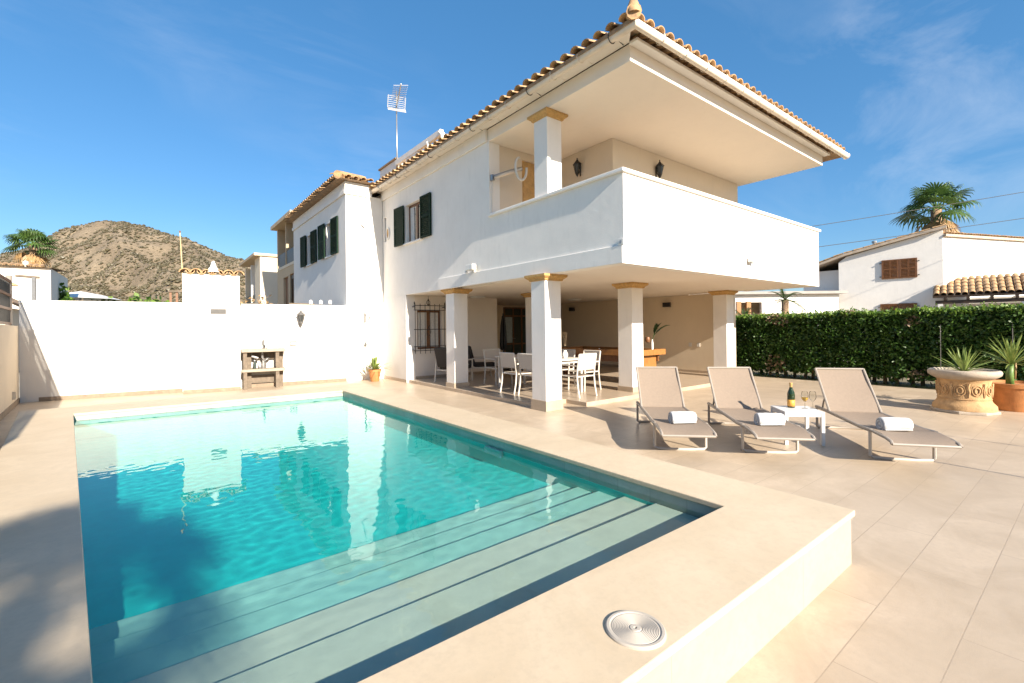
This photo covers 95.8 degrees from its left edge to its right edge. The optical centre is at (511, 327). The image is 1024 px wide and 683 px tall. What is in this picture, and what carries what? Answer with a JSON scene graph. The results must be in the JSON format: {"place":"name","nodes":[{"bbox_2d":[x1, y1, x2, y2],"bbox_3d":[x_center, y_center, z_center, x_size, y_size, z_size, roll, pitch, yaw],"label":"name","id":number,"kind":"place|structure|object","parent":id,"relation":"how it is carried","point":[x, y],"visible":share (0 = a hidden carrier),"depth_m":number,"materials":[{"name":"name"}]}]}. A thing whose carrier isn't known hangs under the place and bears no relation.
{"place":"outdoors","nodes":[
{"label":"outdoors","id":0,"kind":"place"},
{"bbox_2d":[0,298,19,370],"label":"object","id":1,"kind":"structure","parent":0,"point":[15,316],"depth_m":17.88,"materials":[{"name":"tile"}]},
{"bbox_2d":[15,274,39,299],"bbox_3d":[-15.058,0.025,14.393,0.535,3.320,0.110,-1,0,-38],"label":"garden post","id":2,"kind":"object","parent":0,"point":[33,287],"visible":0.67,"depth_m":14.44,"materials":[{"name":"white metal"}]},
{"bbox_2d":[0,221,250,302],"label":"hill","id":3,"kind":"structure","parent":0,"point":[105,259],"depth_m":262.61,"materials":[{"name":"beige stone"}]},
{"bbox_2d":[0,220,249,304],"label":"scrub","id":4,"kind":"object","parent":3,"relation":"on","point":[76,286],"visible":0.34,"depth_m":257.89,"materials":[{"name":"green plant"}]},
{"bbox_2d":[168,290,181,302],"bbox_3d":[-10.622,0.241,14.590,0.360,2.790,0.160,-1,0,-38],"label":"timber post","id":5,"kind":"object","parent":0,"point":[170,295],"visible":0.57,"depth_m":14.51,"materials":[{"name":"brown wood"}]},
{"bbox_2d":[239,253,277,303],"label":"apartment block","id":6,"kind":"structure","parent":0,"point":[261,279],"depth_m":24.98,"materials":[{"name":"white paint"}]},
{"bbox_2d":[270,210,293,304],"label":"apartment block","id":7,"kind":"structure","parent":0,"point":[285,251],"depth_m":20.55,"materials":[{"name":"beige paint"}]},
{"bbox_2d":[286,274,293,304],"bbox_3d":[-9.547,-1.428,20.038,0.040,1.720,2.050,-1,0,-38],"label":"window","id":8,"kind":"structure","parent":7,"relation":"in","point":[287,296],"depth_m":20.57,"materials":[{"name":"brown wood"}]},
{"bbox_2d":[291,275,293,302],"bbox_3d":[-9.219,-1.447,19.540,0.030,1.550,0.740,-1,0,-38],"label":"window frame","id":9,"kind":"structure","parent":7,"relation":"in","point":[292,276],"depth_m":19.78,"materials":[{"name":"brown wood"}]},
{"bbox_2d":[289,303,313,304],"bbox_3d":[-6.546,0.412,14.533,0.750,2.360,0.400,-1,0,-38],"label":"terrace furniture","id":10,"kind":"object","parent":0,"point":[300,304],"visible":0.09,"depth_m":14.62,"materials":[{"name":"white"}]},
{"bbox_2d":[19,353,990,397],"bbox_3d":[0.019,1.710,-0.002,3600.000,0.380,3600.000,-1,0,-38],"label":"ground","id":11,"kind":"structure","parent":0,"point":[19,380],"depth_m":14.48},
{"bbox_2d":[1,228,61,267],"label":"fan palm","id":12,"kind":"object","parent":11,"relation":"on","point":[27,236],"visible":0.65,"depth_m":54.42,"materials":[{"name":"green plant"}]},
{"bbox_2d":[0,261,67,308],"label":"white outbuilding","id":13,"kind":"structure","parent":11,"relation":"on","point":[49,281],"depth_m":25.68,"materials":[{"name":"paint"}]},
{"bbox_2d":[58,282,82,300],"bbox_3d":[-27.664,-0.338,29.229,2.051,4.862,2.839,-1,0,29],"label":"bush","id":14,"kind":"object","parent":11,"relation":"on","point":[64,295],"visible":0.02,"depth_m":28.41,"materials":[{"name":"green plant"}]},
{"bbox_2d":[69,291,119,300],"bbox_3d":[-32.135,-0.401,34.437,4.435,4.600,4.435,-1,0,-15],"label":"roof","id":15,"kind":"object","parent":11,"relation":"on","point":[81,295],"visible":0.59,"depth_m":33.91,"materials":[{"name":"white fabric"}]},
{"bbox_2d":[91,292,158,301],"bbox_3d":[-29.633,-0.263,35.258,5.724,4.904,3.402,-1,0,-38],"label":"bush","id":16,"kind":"object","parent":11,"relation":"on","point":[137,295],"visible":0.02,"depth_m":35.73,"materials":[{"name":"green plant"}]},
{"bbox_2d":[141,296,168,301],"bbox_3d":[-27.000,-0.161,34.920,3.790,4.620,2.889,-1,0,-38],"label":"bush","id":17,"kind":"object","parent":11,"relation":"on","point":[160,297],"depth_m":34.76,"materials":[{"name":"green plant"}]},
{"bbox_2d":[179,231,182,273],"bbox_3d":[-8.795,-0.487,12.420,0.202,4.202,0.050,-1,0,-38],"label":"bamboo pole","id":18,"kind":"object","parent":11,"relation":"on","point":[181,250],"visible":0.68,"depth_m":12.38,"materials":[{"name":"wood"}]},
{"bbox_2d":[240,295,271,305],"bbox_3d":[-9.567,0.203,16.888,1.878,2.904,1.370,-1,0,-38],"label":"bush","id":19,"kind":"object","parent":11,"relation":"on","point":[259,300],"visible":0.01,"depth_m":17.09,"materials":[{"name":"beige plant"}]},
{"bbox_2d":[285,170,383,380],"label":"terraced house","id":20,"kind":"structure","parent":11,"relation":"on","point":[336,219],"depth_m":14.05,"materials":[{"name":"paint"}]},
{"bbox_2d":[364,313,369,345],"bbox_3d":[-4.337,0.067,13.854,0.186,1.000,0.096,-1,0,-38],"label":"outdoor shower","id":21,"kind":"object","parent":20,"relation":"attached to","point":[365,314],"visible":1,"depth_m":13.82,"materials":[{"name":"grey metal"}]},
{"bbox_2d":[0,383,854,682],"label":"swimming pool","id":22,"kind":"structure","parent":11,"relation":"in","point":[732,581],"depth_m":2.26,"materials":[{"name":"stone"}]},
{"bbox_2d":[74,396,704,682],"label":"water","id":23,"kind":"structure","parent":22,"relation":"in","point":[339,539],"depth_m":2.84,"materials":[{"name":"teal liquid"}]},
{"bbox_2d":[605,610,666,650],"bbox_3d":[0.473,1.154,1.772,0.228,0.010,0.228,-1,0,-38],"label":"skimmer lid","id":24,"kind":"object","parent":22,"relation":"on","point":[636,630],"visible":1,"depth_m":1.76,"materials":[{"name":"plastic"}]},
{"bbox_2d":[693,291,847,313],"bbox_3d":[15.280,-0.388,28.976,9.600,3.520,2.800,-1,0,-1],"label":"bungalow","id":25,"kind":"object","parent":11,"relation":"on","point":[758,302],"visible":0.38,"depth_m":27.95,"materials":[{"name":"white paint"}]},
{"bbox_2d":[764,289,809,314],"bbox_3d":[13.889,-0.394,23.381,2.312,3.548,2.332,-1,0,-38],"label":"palm tree","id":26,"kind":"object","parent":11,"relation":"on","point":[785,303],"visible":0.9,"depth_m":23.21,"materials":[{"name":"green plant"}]},
{"bbox_2d":[890,181,982,231],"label":"fan palm","id":27,"kind":"object","parent":11,"relation":"on","point":[933,194],"visible":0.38,"depth_m":43.31,"materials":[{"name":"green plant"}]},
{"bbox_2d":[0,376,1023,682],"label":"terrace","id":28,"kind":"structure","parent":0,"point":[926,586],"depth_m":3.68,"materials":[{"name":"tile"}]},
{"bbox_2d":[0,325,19,420],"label":"side wall","id":29,"kind":"structure","parent":28,"relation":"on","point":[9,381],"depth_m":8.84,"materials":[{"name":"paint"}]},
{"bbox_2d":[0,274,12,325],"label":"fence","id":30,"kind":"object","parent":29,"relation":"on","point":[6,300],"visible":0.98,"depth_m":9.25,"materials":[{"name":"wood"}]},
{"bbox_2d":[18,300,346,402],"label":"garden wall","id":31,"kind":"structure","parent":28,"relation":"on","point":[68,350],"depth_m":11.04,"materials":[{"name":"paint"}]},
{"bbox_2d":[297,311,304,325],"bbox_3d":[-5.832,-0.269,12.787,0.224,0.494,0.194,-1,0,22],"label":"wall lantern","id":32,"kind":"object","parent":31,"relation":"attached to","point":[300,315],"depth_m":12.74,"materials":[{"name":"grey metal"}]},
{"bbox_2d":[179,261,243,393],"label":"chimney pillar","id":33,"kind":"structure","parent":28,"relation":"on","point":[211,333],"depth_m":11.43,"materials":[{"name":"paint"}]},
{"bbox_2d":[241,336,285,389],"bbox_3d":[-6.548,0.907,12.196,1.020,1.362,0.490,-1,0,-31],"label":"outdoor sink","id":34,"kind":"object","parent":28,"relation":"on","point":[264,354],"visible":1,"depth_m":12.19,"materials":[{"name":"beige stone"}]},
{"bbox_2d":[354,354,388,381],"bbox_3d":[-3.985,1.308,13.385,1.151,1.077,0.942,-1,0,-16],"label":"potted plant","id":35,"kind":"object","parent":28,"relation":"on","point":[374,371],"visible":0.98,"depth_m":13.33,"materials":[{"name":"green plant"}]},
{"bbox_2d":[369,0,849,411],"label":"villa","id":36,"kind":"object","parent":28,"relation":"on","point":[619,111],"visible":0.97,"depth_m":9.83,"materials":[{"name":"white paint"}]},
{"bbox_2d":[387,84,407,166],"bbox_3d":[-3.989,-6.634,16.323,0.640,3.800,1.039,-1,0,-24],"label":"tv antenna","id":37,"kind":"object","parent":36,"relation":"attached to","point":[396,109],"visible":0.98,"depth_m":16.68,"materials":[{"name":"grey metal"}]},
{"bbox_2d":[403,202,422,245],"bbox_3d":[-2.639,-2.847,12.583,0.210,1.095,1.120,-1,0,-38],"label":"window","id":38,"kind":"structure","parent":36,"relation":"in","point":[414,210],"depth_m":12.77,"materials":[{"name":"white wood"}]},
{"bbox_2d":[417,310,439,348],"bbox_3d":[-2.454,0.065,13.509,0.780,1.110,0.058,-1,0,-38],"label":"window","id":39,"kind":"structure","parent":36,"relation":"in","point":[431,318],"depth_m":13.50,"materials":[{"name":"brown wood"}]},
{"bbox_2d":[465,264,475,272],"bbox_3d":[-0.931,-1.294,10.193,0.157,0.163,0.433,-1,0,-38],"label":"flood light","id":40,"kind":"object","parent":36,"relation":"attached to","point":[470,267],"visible":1,"depth_m":10.07,"materials":[{"name":"white plastic"}]},
{"bbox_2d":[470,296,485,297],"bbox_3d":[-1.030,-0.907,13.887,0.470,0.050,0.470,-1,0,-38],"label":"ceiling lamp","id":41,"kind":"object","parent":36,"relation":"attached to","point":[477,296],"visible":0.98,"depth_m":13.71,"materials":[{"name":"plastic"}]},
{"bbox_2d":[490,156,527,212],"bbox_3d":[-0.075,-2.987,9.687,0.822,1.203,0.210,-1,0,1],"label":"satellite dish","id":42,"kind":"object","parent":36,"relation":"attached to","point":[515,170],"visible":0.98,"depth_m":9.65,"materials":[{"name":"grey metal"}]},
{"bbox_2d":[503,307,525,354],"bbox_3d":[0.239,0.292,19.741,1.440,2.295,0.121,-1,0,-38],"label":"glazed door","id":43,"kind":"structure","parent":36,"relation":"in","point":[515,317],"depth_m":19.70,"materials":[{"name":"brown wood"}]},
{"bbox_2d":[522,161,534,201],"bbox_3d":[0.499,-2.496,10.631,0.783,2.510,0.065,-1,0,-38],"label":"balcony door","id":44,"kind":"structure","parent":36,"relation":"in","point":[528,185],"depth_m":10.50,"materials":[{"name":"orange wood"}]},
{"bbox_2d":[573,158,580,176],"bbox_3d":[1.454,-3.554,10.284,0.218,0.442,0.174,-1,0,-38],"label":"wall lantern","id":45,"kind":"object","parent":36,"relation":"attached to","point":[577,165],"depth_m":10.24,"materials":[{"name":"black metal"}]},
{"bbox_2d":[618,238,624,244],"bbox_3d":[1.647,-1.289,6.957,0.048,0.100,0.100,-1,0,-38],"label":"junction box","id":46,"kind":"object","parent":36,"relation":"attached to","point":[621,241],"visible":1,"depth_m":6.93,"materials":[{"name":"white plastic"}]},
{"bbox_2d":[655,160,663,177],"bbox_3d":[3.339,-3.574,10.454,0.174,0.442,0.205,-1,0,-8],"label":"wall lantern","id":47,"kind":"object","parent":36,"relation":"attached to","point":[659,166],"depth_m":10.42,"materials":[{"name":"black metal"}]},
{"bbox_2d":[662,302,670,306],"bbox_3d":[4.958,-0.724,14.806,0.109,0.140,0.260,-1,0,-38],"label":"wall sconce","id":48,"kind":"object","parent":36,"relation":"attached to","point":[667,304],"depth_m":14.74,"materials":[{"name":"black metal"}]},
{"bbox_2d":[748,257,756,266],"bbox_3d":[4.869,-1.316,9.352,0.295,0.190,0.119,-1,0,-38],"label":"flood light","id":49,"kind":"object","parent":36,"relation":"attached to","point":[751,260],"visible":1,"depth_m":9.27,"materials":[{"name":"white plastic"}]},
{"bbox_2d":[636,366,716,450],"bbox_3d":[2.124,1.050,6.219,0.644,0.880,2.087,-1,0,8],"label":"sun lounger","id":50,"kind":"object","parent":28,"relation":"on","point":[660,393],"visible":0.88,"depth_m":6.79,"materials":[{"name":"beige fabric"}]},
{"bbox_2d":[668,411,696,423],"bbox_3d":[2.094,1.106,5.685,0.315,0.154,0.168,-1,0,-4],"label":"rolled towel","id":51,"kind":"object","parent":50,"relation":"on","point":[681,417],"visible":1,"depth_m":5.62,"materials":[{"name":"white fabric"}]},
{"bbox_2d":[707,367,815,453],"bbox_3d":[3.135,1.039,6.037,0.644,0.880,2.087,-1,0,9],"label":"sun lounger","id":52,"kind":"object","parent":28,"relation":"on","point":[736,398],"visible":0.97,"depth_m":6.59,"materials":[{"name":"beige fabric"}]},
{"bbox_2d":[754,413,785,425],"bbox_3d":[3.071,1.095,5.519,0.315,0.154,0.168,-1,0,1],"label":"rolled towel","id":53,"kind":"object","parent":52,"relation":"on","point":[769,419],"visible":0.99,"depth_m":5.45,"materials":[{"name":"white fabric"}]},
{"bbox_2d":[771,405,824,445],"bbox_3d":[3.680,1.259,5.977,0.460,0.418,0.460,-1,0,9],"label":"side table","id":54,"kind":"object","parent":28,"relation":"on","point":[796,411],"visible":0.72,"depth_m":5.78,"materials":[{"name":"white metal"}]},
{"bbox_2d":[787,383,794,407],"bbox_3d":[3.659,0.887,6.065,0.089,0.327,0.089,-1,0,-38],"label":"wine bottle","id":55,"kind":"object","parent":54,"relation":"on","point":[790,398],"visible":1,"depth_m":6.04,"materials":[{"name":"green glass"}]},
{"bbox_2d":[801,391,807,408],"bbox_3d":[3.792,0.941,5.991,0.082,0.215,0.081,-1,0,-38],"label":"wine glass","id":56,"kind":"object","parent":54,"relation":"on","point":[804,398],"visible":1,"depth_m":5.99,"materials":[{"name":"clear glass"}]},
{"bbox_2d":[814,368,962,461],"bbox_3d":[4.454,1.024,5.676,0.644,0.880,2.087,-1,0,15],"label":"sun lounger","id":57,"kind":"object","parent":28,"relation":"on","point":[849,395],"visible":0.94,"depth_m":6.20,"materials":[{"name":"beige fabric"}]},
{"bbox_2d":[876,417,913,430],"bbox_3d":[4.278,1.081,5.177,0.315,0.154,0.168,-1,0,4],"label":"rolled towel","id":58,"kind":"object","parent":57,"relation":"on","point":[894,424],"visible":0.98,"depth_m":5.11,"materials":[{"name":"white fabric"}]},
{"bbox_2d":[927,346,1002,415],"bbox_3d":[7.691,0.852,7.848,0.930,1.150,0.973,-1,0,-38],"label":"stone planter","id":59,"kind":"object","parent":28,"relation":"on","point":[962,389],"visible":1,"depth_m":7.64,"materials":[{"name":"stone"}]},
{"bbox_2d":[978,334,1023,412],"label":"potted plant","id":60,"kind":"object","parent":28,"relation":"on","point":[1008,395],"visible":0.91,"depth_m":7.85,"materials":[{"name":"green plant"}]},
{"bbox_2d":[0,0,1023,291],"label":"sky","id":61,"kind":"structure","parent":0,"point":[208,121],"materials":[{"name":"blue"}]},
{"bbox_2d":[409,362,710,406],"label":"patio","id":62,"kind":"structure","parent":0,"point":[608,392],"depth_m":11.05,"materials":[{"name":"tile"}]},
{"bbox_2d":[434,347,472,381],"bbox_3d":[-1.592,0.990,12.467,0.700,0.933,0.862,-1,0,37],"label":"armchair","id":63,"kind":"object","parent":62,"relation":"on","point":[441,357],"visible":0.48,"depth_m":12.26,"materials":[{"name":"paint"}]},
{"bbox_2d":[468,346,497,379],"bbox_3d":[-0.918,0.984,13.281,0.862,0.933,0.700,-1,0,-18],"label":"armchair","id":64,"kind":"object","parent":62,"relation":"on","point":[476,365],"visible":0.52,"depth_m":12.99,"materials":[{"name":"paint"}]},
{"bbox_2d":[483,348,512,385],"bbox_3d":[-0.361,0.998,11.824,0.534,0.890,0.564,-1,0,-38],"label":"dining chair","id":65,"kind":"object","parent":62,"relation":"on","point":[490,355],"visible":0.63,"depth_m":11.89,"materials":[{"name":"paint"}]},
{"bbox_2d":[500,313,509,370],"bbox_3d":[-0.292,0.485,15.647,0.400,1.920,0.400,-1,0,-38],"label":"folded parasol","id":66,"kind":"object","parent":62,"relation":"on","point":[503,340],"visible":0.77,"depth_m":15.59,"materials":[{"name":"black fabric"}]},
{"bbox_2d":[499,352,531,393],"bbox_3d":[0.100,0.991,10.290,0.564,0.890,0.534,-1,0,-38],"label":"dining chair","id":67,"kind":"object","parent":62,"relation":"on","point":[507,360],"visible":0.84,"depth_m":10.16,"materials":[{"name":"paint"}]},
{"bbox_2d":[517,353,531,394],"bbox_3d":[0.496,0.986,9.813,0.564,0.890,0.534,-1,0,-38],"label":"dining chair","id":68,"kind":"object","parent":62,"relation":"on","point":[525,360],"visible":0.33,"depth_m":9.73,"materials":[{"name":"paint"}]},
{"bbox_2d":[495,355,582,391],"bbox_3d":[0.604,1.053,10.686,0.930,0.750,2.130,-1,0,-38],"label":"dining table","id":69,"kind":"object","parent":62,"relation":"on","point":[569,360],"visible":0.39,"depth_m":10.15,"materials":[{"name":"paint"}]},
{"bbox_2d":[562,332,567,357],"bbox_3d":[1.158,0.381,10.132,0.133,0.579,0.134,-1,0,-38],"label":"pampas vase","id":70,"kind":"object","parent":69,"relation":"on","point":[564,354],"visible":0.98,"depth_m":10.10,"materials":[{"name":"white ceramic"}]},
{"bbox_2d":[561,349,575,385],"bbox_3d":[1.164,0.981,11.203,0.564,0.890,0.534,-1,0,-38],"label":"dining chair","id":71,"kind":"object","parent":62,"relation":"on","point":[571,352],"visible":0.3,"depth_m":11.21,"materials":[{"name":"paint"}]},
{"bbox_2d":[561,353,596,397],"bbox_3d":[1.382,0.976,9.608,0.534,0.890,0.564,-1,0,-38],"label":"dining chair","id":72,"kind":"object","parent":62,"relation":"on","point":[587,361],"visible":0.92,"depth_m":9.44,"materials":[{"name":"paint"}]},
{"bbox_2d":[568,350,600,391],"bbox_3d":[1.654,0.975,10.571,0.564,0.890,0.534,-1,0,-38],"label":"dining chair","id":73,"kind":"object","parent":62,"relation":"on","point":[598,352],"visible":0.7,"depth_m":10.55,"materials":[{"name":"paint"}]},
{"bbox_2d":[561,346,665,377],"bbox_3d":[2.551,0.984,12.506,1.220,0.849,2.860,-1,0,-38],"label":"games table","id":74,"kind":"object","parent":62,"relation":"on","point":[650,357],"visible":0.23,"depth_m":11.76,"materials":[{"name":"brown wood"}]},
{"bbox_2d":[645,323,668,349],"bbox_3d":[3.594,0.209,11.459,0.625,0.672,0.392,-1,0,9],"label":"palm leaf vase","id":75,"kind":"object","parent":74,"relation":"on","point":[647,339],"visible":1,"depth_m":11.43,"materials":[{"name":"white plant"}]},
{"bbox_2d":[736,307,750,315],"bbox_3d":[11.438,0.204,22.435,2.106,2.402,1.866,-1,0,-2],"label":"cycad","id":76,"kind":"object","parent":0,"point":[746,312],"visible":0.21,"depth_m":22.54,"materials":[{"name":"green plant"}]},
{"bbox_2d":[752,368,935,389],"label":"soil","id":77,"kind":"structure","parent":0,"point":[798,377],"depth_m":12.38,"materials":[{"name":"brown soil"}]},
{"bbox_2d":[736,301,1023,387],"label":"hedge","id":78,"kind":"object","parent":77,"relation":"on","point":[805,343],"visible":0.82,"depth_m":11.43,"materials":[{"name":"green plant"}]},
{"bbox_2d":[940,325,940,366],"bbox_3d":[9.670,0.673,10.435,0.017,1.470,0.020,-1,0,-38],"label":"wire post","id":79,"kind":"object","parent":77,"relation":"on","point":[940,345],"visible":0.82,"depth_m":10.43,"materials":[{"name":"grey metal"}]},
{"bbox_2d":[803,224,1023,343],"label":"neighbour house","id":80,"kind":"structure","parent":0,"point":[941,267],"depth_m":26.13,"materials":[{"name":"paint"}]},
{"bbox_2d":[811,192,1022,226],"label":"overhead cable","id":81,"kind":"object","parent":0,"point":[918,209],"visible":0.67,"depth_m":19.99,"materials":[{"name":"black metal"}]},
{"bbox_2d":[819,218,1023,246],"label":"overhead cable","id":82,"kind":"object","parent":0,"point":[922,232],"visible":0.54,"depth_m":19.99,"materials":[{"name":"black metal"}]}
]}

